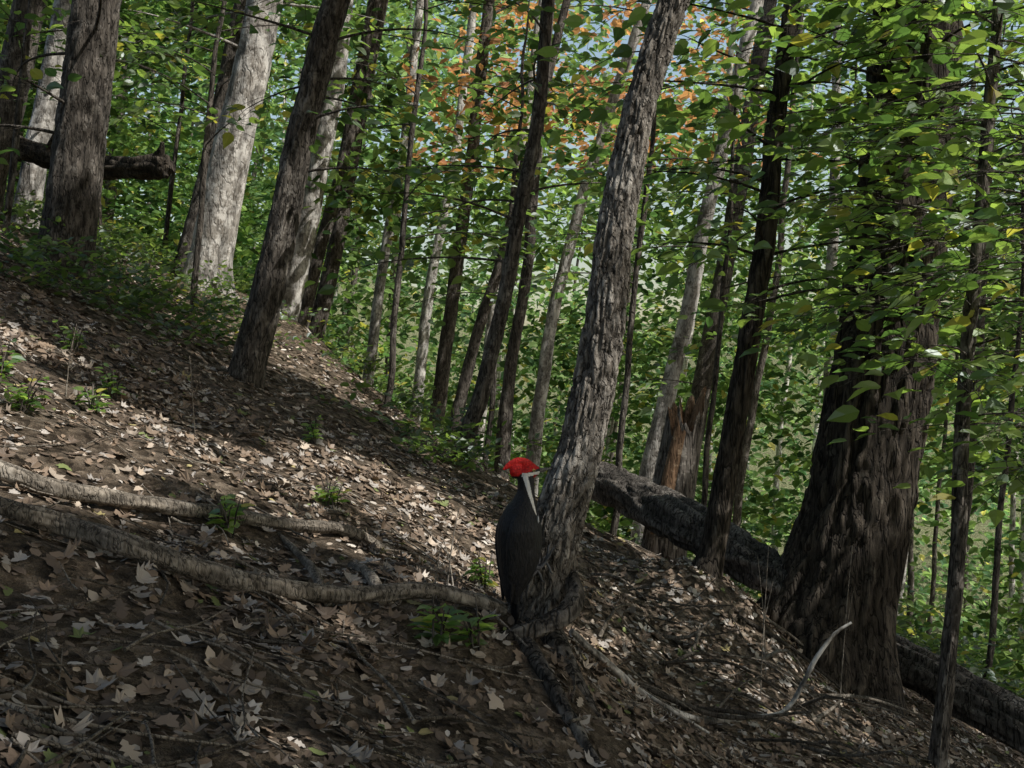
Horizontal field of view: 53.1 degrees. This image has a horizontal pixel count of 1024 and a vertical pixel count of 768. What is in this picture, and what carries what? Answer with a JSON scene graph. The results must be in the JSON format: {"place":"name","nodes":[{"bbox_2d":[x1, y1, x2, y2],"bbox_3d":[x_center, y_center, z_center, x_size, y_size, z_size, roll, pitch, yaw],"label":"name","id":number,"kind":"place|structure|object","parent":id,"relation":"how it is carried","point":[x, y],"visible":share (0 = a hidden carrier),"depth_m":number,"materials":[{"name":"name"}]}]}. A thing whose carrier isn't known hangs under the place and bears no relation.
{"place":"outdoors","nodes":[
{"label":"outdoors","id":0,"kind":"place"},
{"bbox_2d":[0,205,1023,767],"bbox_3d":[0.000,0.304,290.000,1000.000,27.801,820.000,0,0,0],"label":"ground","id":1,"kind":"structure","parent":0,"point":[38,569],"depth_m":2.88,"materials":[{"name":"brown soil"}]},
{"bbox_2d":[0,351,17,386],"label":"seedling plant","id":2,"kind":"object","parent":1,"relation":"on","point":[2,376],"visible":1,"depth_m":3.21,"materials":[{"name":"green plant"}]},
{"bbox_2d":[0,338,26,373],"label":"seedling plant","id":3,"kind":"object","parent":1,"relation":"on","point":[16,356],"visible":0.74,"depth_m":3.42,"materials":[{"name":"green plant"}]},
{"bbox_2d":[0,0,47,220],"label":"oak tree","id":4,"kind":"object","parent":1,"relation":"on","point":[10,49],"visible":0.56,"depth_m":8.91,"materials":[{"name":"grey plant"}]},
{"bbox_2d":[4,368,53,412],"bbox_3d":[-1.440,0.027,3.051,0.126,0.152,0.128,0,0,-34],"label":"seedling plant","id":5,"kind":"object","parent":1,"relation":"on","point":[25,401],"visible":0.87,"depth_m":3.04,"materials":[{"name":"green plant"}]},
{"bbox_2d":[11,0,70,228],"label":"sycamore tree","id":6,"kind":"object","parent":1,"relation":"on","point":[32,176],"visible":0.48,"depth_m":9.53,"materials":[{"name":"grey plant"}]},
{"bbox_2d":[52,320,87,353],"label":"seedling plant","id":7,"kind":"object","parent":1,"relation":"on","point":[70,336],"visible":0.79,"depth_m":4.41,"materials":[{"name":"green plant"}]},
{"bbox_2d":[0,3,146,94],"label":"understory sapling","id":8,"kind":"object","parent":1,"relation":"on","point":[39,60],"visible":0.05,"depth_m":10.89,"materials":[{"name":"green plant"}]},
{"bbox_2d":[0,0,174,302],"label":"maple tree","id":9,"kind":"object","parent":1,"relation":"on","point":[73,189],"visible":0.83,"depth_m":6.89,"materials":[{"name":"brown plant"}]},
{"bbox_2d":[71,381,114,414],"bbox_3d":[-1.412,0.056,3.466,0.117,0.131,0.118,0,0,40],"label":"seedling plant","id":10,"kind":"object","parent":1,"relation":"on","point":[93,398],"visible":0.85,"depth_m":3.46,"materials":[{"name":"green plant"}]},
{"bbox_2d":[11,130,175,264],"bbox_3d":[-4.287,-1.952,8.968,2.729,2.107,0.456,0,0,10],"label":"fallen log","id":11,"kind":"object","parent":1,"relation":"on","point":[158,164],"visible":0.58,"depth_m":8.84,"materials":[{"name":"brown wood"}]},
{"bbox_2d":[0,0,209,238],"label":"understory sapling","id":12,"kind":"object","parent":1,"relation":"on","point":[30,16],"visible":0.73,"depth_m":7.91,"materials":[{"name":"green plant"}]},
{"bbox_2d":[94,363,125,398],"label":"seedling plant","id":13,"kind":"object","parent":1,"relation":"on","point":[115,389],"visible":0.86,"depth_m":3.88,"materials":[{"name":"green plant"}]},
{"bbox_2d":[43,0,307,261],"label":"understory sapling","id":14,"kind":"object","parent":1,"relation":"on","point":[127,81],"visible":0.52,"depth_m":10.90,"materials":[{"name":"green plant"}]},
{"bbox_2d":[32,0,350,310],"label":"understory sapling","id":15,"kind":"object","parent":1,"relation":"on","point":[200,69],"visible":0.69,"depth_m":8.12,"materials":[{"name":"green plant"}]},
{"bbox_2d":[0,459,386,548],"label":"tree root","id":16,"kind":"object","parent":1,"relation":"on","point":[12,474],"visible":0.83,"depth_m":2.62,"materials":[{"name":"brown plant"}]},
{"bbox_2d":[174,0,245,267],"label":"maple tree","id":17,"kind":"object","parent":1,"relation":"on","point":[227,62],"visible":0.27,"depth_m":10.64,"materials":[{"name":"brown plant"}]},
{"bbox_2d":[205,494,255,537],"bbox_3d":[-0.755,0.354,2.705,0.105,0.128,0.159,0,0,24],"label":"seedling plant","id":18,"kind":"object","parent":1,"relation":"on","point":[225,523],"visible":0.88,"depth_m":2.70,"materials":[{"name":"green plant"}]},
{"bbox_2d":[0,496,507,616],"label":"tree root","id":19,"kind":"object","parent":1,"relation":"on","point":[135,547],"visible":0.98,"depth_m":2.21,"materials":[{"name":"brown plant"}]},
{"bbox_2d":[120,0,417,297],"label":"sycamore tree","id":20,"kind":"object","parent":1,"relation":"on","point":[227,172],"visible":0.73,"depth_m":9.88,"materials":[{"name":"grey plant"}]},
{"bbox_2d":[300,415,322,444],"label":"seedling plant","id":21,"kind":"object","parent":1,"relation":"on","point":[314,433],"visible":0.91,"depth_m":4.59,"materials":[{"name":"green plant"}]},
{"bbox_2d":[280,0,353,320],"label":"tree","id":22,"kind":"object","parent":1,"relation":"on","point":[297,279],"visible":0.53,"depth_m":10.94,"materials":[{"name":"grey plant"}]},
{"bbox_2d":[314,470,350,508],"bbox_3d":[-0.614,0.367,3.503,0.141,0.149,0.087,0,0,0],"label":"seedling plant","id":23,"kind":"object","parent":1,"relation":"on","point":[332,496],"visible":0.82,"depth_m":3.50,"materials":[{"name":"green plant"}]},
{"bbox_2d":[297,0,379,330],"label":"oak tree","id":24,"kind":"object","parent":1,"relation":"on","point":[319,252],"visible":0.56,"depth_m":11.98,"materials":[{"name":"grey plant"}]},
{"bbox_2d":[131,0,553,389],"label":"maple tree","id":25,"kind":"object","parent":1,"relation":"on","point":[253,344],"visible":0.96,"depth_m":5.96,"materials":[{"name":"brown plant"}]},
{"bbox_2d":[309,0,388,339],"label":"oak tree","id":26,"kind":"object","parent":1,"relation":"on","point":[330,265],"visible":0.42,"depth_m":12.26,"materials":[{"name":"grey plant"}]},
{"bbox_2d":[362,0,423,387],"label":"birch tree","id":27,"kind":"object","parent":1,"relation":"on","point":[376,314],"visible":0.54,"depth_m":13.99,"materials":[{"name":"grey plant"}]},
{"bbox_2d":[269,0,564,409],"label":"understory sapling","id":28,"kind":"object","parent":1,"relation":"on","point":[398,51],"visible":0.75,"depth_m":8.20,"materials":[{"name":"green plant"}]},
{"bbox_2d":[407,595,469,646],"bbox_3d":[-0.174,0.549,2.356,0.140,0.139,0.161,0,0,-9],"label":"seedling plant","id":29,"kind":"object","parent":1,"relation":"on","point":[426,622],"visible":0.84,"depth_m":2.35,"materials":[{"name":"green plant"}]},
{"bbox_2d":[410,3,475,424],"bbox_3d":[-0.786,-5.077,16.418,1.634,13.458,3.339,0,0,41],"label":"birch tree","id":30,"kind":"object","parent":1,"relation":"on","point":[422,347],"visible":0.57,"depth_m":15.99,"materials":[{"name":"grey plant"}]},
{"bbox_2d":[449,599,497,650],"bbox_3d":[-0.093,0.571,2.400,0.126,0.121,0.121,0,0,0],"label":"seedling plant","id":31,"kind":"object","parent":1,"relation":"on","point":[467,632],"visible":0.75,"depth_m":2.39,"materials":[{"name":"green plant"}]},
{"bbox_2d":[463,550,497,591],"bbox_3d":[-0.101,0.612,3.303,0.117,0.150,0.118,0,0,0],"label":"seedling plant","id":32,"kind":"object","parent":1,"relation":"on","point":[487,581],"visible":0.83,"depth_m":3.29,"materials":[{"name":"green plant"}]},
{"bbox_2d":[387,0,601,468],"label":"understory sapling","id":33,"kind":"object","parent":1,"relation":"on","point":[590,220],"visible":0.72,"depth_m":9.24,"materials":[{"name":"green plant"}]},
{"bbox_2d":[473,0,541,462],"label":"birch tree","id":34,"kind":"object","parent":1,"relation":"on","point":[530,74],"visible":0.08,"depth_m":15.03,"materials":[{"name":"grey plant"}]},
{"bbox_2d":[429,0,588,435],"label":"maple tree","id":35,"kind":"object","parent":1,"relation":"on","point":[443,365],"visible":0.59,"depth_m":12.97,"materials":[{"name":"brown plant"}]},
{"bbox_2d":[447,0,570,441],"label":"maple tree","id":36,"kind":"object","parent":1,"relation":"on","point":[466,375],"visible":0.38,"depth_m":10.98,"materials":[{"name":"brown plant"}]},
{"bbox_2d":[65,324,953,767],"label":"bare stems","id":37,"kind":"object","parent":1,"relation":"on","point":[759,576],"visible":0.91,"depth_m":3.89,"materials":[{"name":"brown plant"}]},
{"bbox_2d":[0,258,1021,767],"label":"fallen twigs","id":38,"kind":"object","parent":1,"relation":"on","point":[82,740],"depth_m":2.03,"materials":[{"name":"brown wood"}]},
{"bbox_2d":[0,0,1023,696],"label":"distant trees","id":39,"kind":"object","parent":1,"relation":"on","point":[252,226],"visible":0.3,"depth_m":17.81,"materials":[{"name":"green plant"}]},
{"bbox_2d":[0,183,1023,698],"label":"undergrowth","id":40,"kind":"object","parent":1,"relation":"on","point":[116,245],"visible":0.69,"depth_m":6.71,"materials":[{"name":"green plant"}]},
{"bbox_2d":[304,0,729,468],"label":"maple sapling","id":41,"kind":"object","parent":1,"relation":"on","point":[477,406],"visible":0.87,"depth_m":6.50,"materials":[{"name":"brown plant"}]},
{"bbox_2d":[494,0,554,480],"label":"oak tree","id":42,"kind":"object","parent":1,"relation":"on","point":[505,413],"visible":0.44,"depth_m":9.98,"materials":[{"name":"grey plant"}]},
{"bbox_2d":[499,570,604,767],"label":"tree root","id":43,"kind":"object","parent":1,"relation":"on","point":[550,625],"visible":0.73,"depth_m":2.50,"materials":[{"name":"brown plant"}]},
{"bbox_2d":[526,0,651,496],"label":"birch tree","id":44,"kind":"object","parent":1,"relation":"on","point":[543,378],"visible":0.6,"depth_m":11.98,"materials":[{"name":"grey plant"}]},
{"bbox_2d":[507,0,690,621],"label":"tree","id":45,"kind":"object","parent":1,"relation":"on","point":[564,499],"visible":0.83,"depth_m":2.68,"materials":[{"name":"grey plant"}]},
{"bbox_2d":[495,457,554,623],"bbox_3d":[0.031,0.395,2.585,0.142,0.419,0.121,2,-1,-22],"label":"pileated woodpecker","id":46,"kind":"object","parent":45,"relation":"attached to","point":[518,541],"visible":1,"depth_m":2.55,"materials":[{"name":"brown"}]},
{"bbox_2d":[456,5,811,535],"bbox_3d":[0.799,-1.029,7.888,2.812,4.752,2.072,0,0,-44],"label":"understory sapling","id":47,"kind":"object","parent":1,"relation":"on","point":[606,77],"visible":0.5,"depth_m":7.62,"materials":[{"name":"green plant"}]},
{"bbox_2d":[641,387,706,560],"bbox_3d":[1.081,0.690,7.003,0.498,1.352,0.334,0,0,0],"label":"broken stump","id":48,"kind":"object","parent":1,"relation":"on","point":[677,462],"visible":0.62,"depth_m":6.88,"materials":[{"name":"brown wood"}]},
{"bbox_2d":[591,461,786,595],"bbox_3d":[0.903,0.828,6.293,0.352,0.717,2.471,0,0,-26],"label":"fallen log","id":49,"kind":"object","parent":1,"relation":"on","point":[675,518],"visible":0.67,"depth_m":5.90,"materials":[{"name":"grey wood"}]},
{"bbox_2d":[630,0,763,546],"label":"oak tree","id":50,"kind":"object","parent":1,"relation":"on","point":[684,327],"visible":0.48,"depth_m":10.97,"materials":[{"name":"grey plant"}]},
{"bbox_2d":[569,622,851,733],"bbox_3d":[0.684,0.956,3.352,1.028,0.396,0.521,0,0,0],"label":"fallen branch","id":51,"kind":"object","parent":1,"relation":"on","point":[687,717],"visible":0.58,"depth_m":3.46,"materials":[{"name":"wood"}]},
{"bbox_2d":[653,0,776,445],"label":"oak tree","id":52,"kind":"object","parent":1,"relation":"on","point":[703,373],"visible":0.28,"depth_m":15.00,"materials":[{"name":"brown plant"}]},
{"bbox_2d":[584,26,859,506],"bbox_3d":[1.876,-0.509,8.421,2.803,4.792,2.606,0,0,0],"label":"understory sapling","id":53,"kind":"object","parent":1,"relation":"on","point":[686,351],"visible":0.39,"depth_m":8.41,"materials":[{"name":"green plant"}]},
{"bbox_2d":[519,0,1023,579],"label":"beech tree","id":54,"kind":"object","parent":1,"relation":"on","point":[711,552],"visible":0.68,"depth_m":5.01,"materials":[{"name":"green plant"}]},
{"bbox_2d":[590,573,960,767],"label":"dead sticks","id":55,"kind":"object","parent":1,"relation":"on","point":[711,712],"visible":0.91,"depth_m":3.81,"materials":[{"name":"brown wood"}]},
{"bbox_2d":[643,0,1023,717],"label":"tulip tree","id":56,"kind":"object","parent":1,"relation":"on","point":[859,504],"visible":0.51,"depth_m":5.09,"materials":[{"name":"green plant"}]},
{"bbox_2d":[675,0,1023,767],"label":"beech sapling","id":57,"kind":"object","parent":1,"relation":"on","point":[901,16],"visible":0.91,"depth_m":4.01,"materials":[{"name":"green plant"}]},
{"bbox_2d":[738,6,1023,398],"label":"understory sapling","id":58,"kind":"object","parent":1,"relation":"on","point":[1010,73],"visible":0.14,"depth_m":7.23,"materials":[{"name":"green plant"}]},
{"bbox_2d":[752,0,1023,526],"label":"beech sapling","id":59,"kind":"object","parent":1,"relation":"on","point":[960,322],"visible":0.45,"depth_m":4.31,"materials":[{"name":"green plant"}]},
{"bbox_2d":[833,79,1023,679],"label":"understory sapling","id":60,"kind":"object","parent":1,"relation":"on","point":[1008,454],"visible":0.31,"depth_m":7.81,"materials":[{"name":"green plant"}]},
{"bbox_2d":[847,0,1023,339],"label":"beech sapling","id":61,"kind":"object","parent":1,"relation":"on","point":[956,146],"visible":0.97,"depth_m":3.56,"materials":[{"name":"green plant"}]},
{"bbox_2d":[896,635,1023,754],"bbox_3d":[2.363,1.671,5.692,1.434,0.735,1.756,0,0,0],"label":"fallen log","id":62,"kind":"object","parent":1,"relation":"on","point":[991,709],"visible":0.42,"depth_m":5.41,"materials":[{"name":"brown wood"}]},
{"bbox_2d":[940,14,1000,647],"bbox_3d":[4.053,-1.952,8.858,2.524,9.327,1.652,0,0,-11],"label":"oak tree","id":63,"kind":"object","parent":1,"relation":"on","point":[971,465],"visible":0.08,"depth_m":8.02,"materials":[{"name":"brown plant"}]},
{"bbox_2d":[103,0,1023,328],"label":"sky","id":64,"kind":"structure","parent":0,"point":[598,54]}
]}

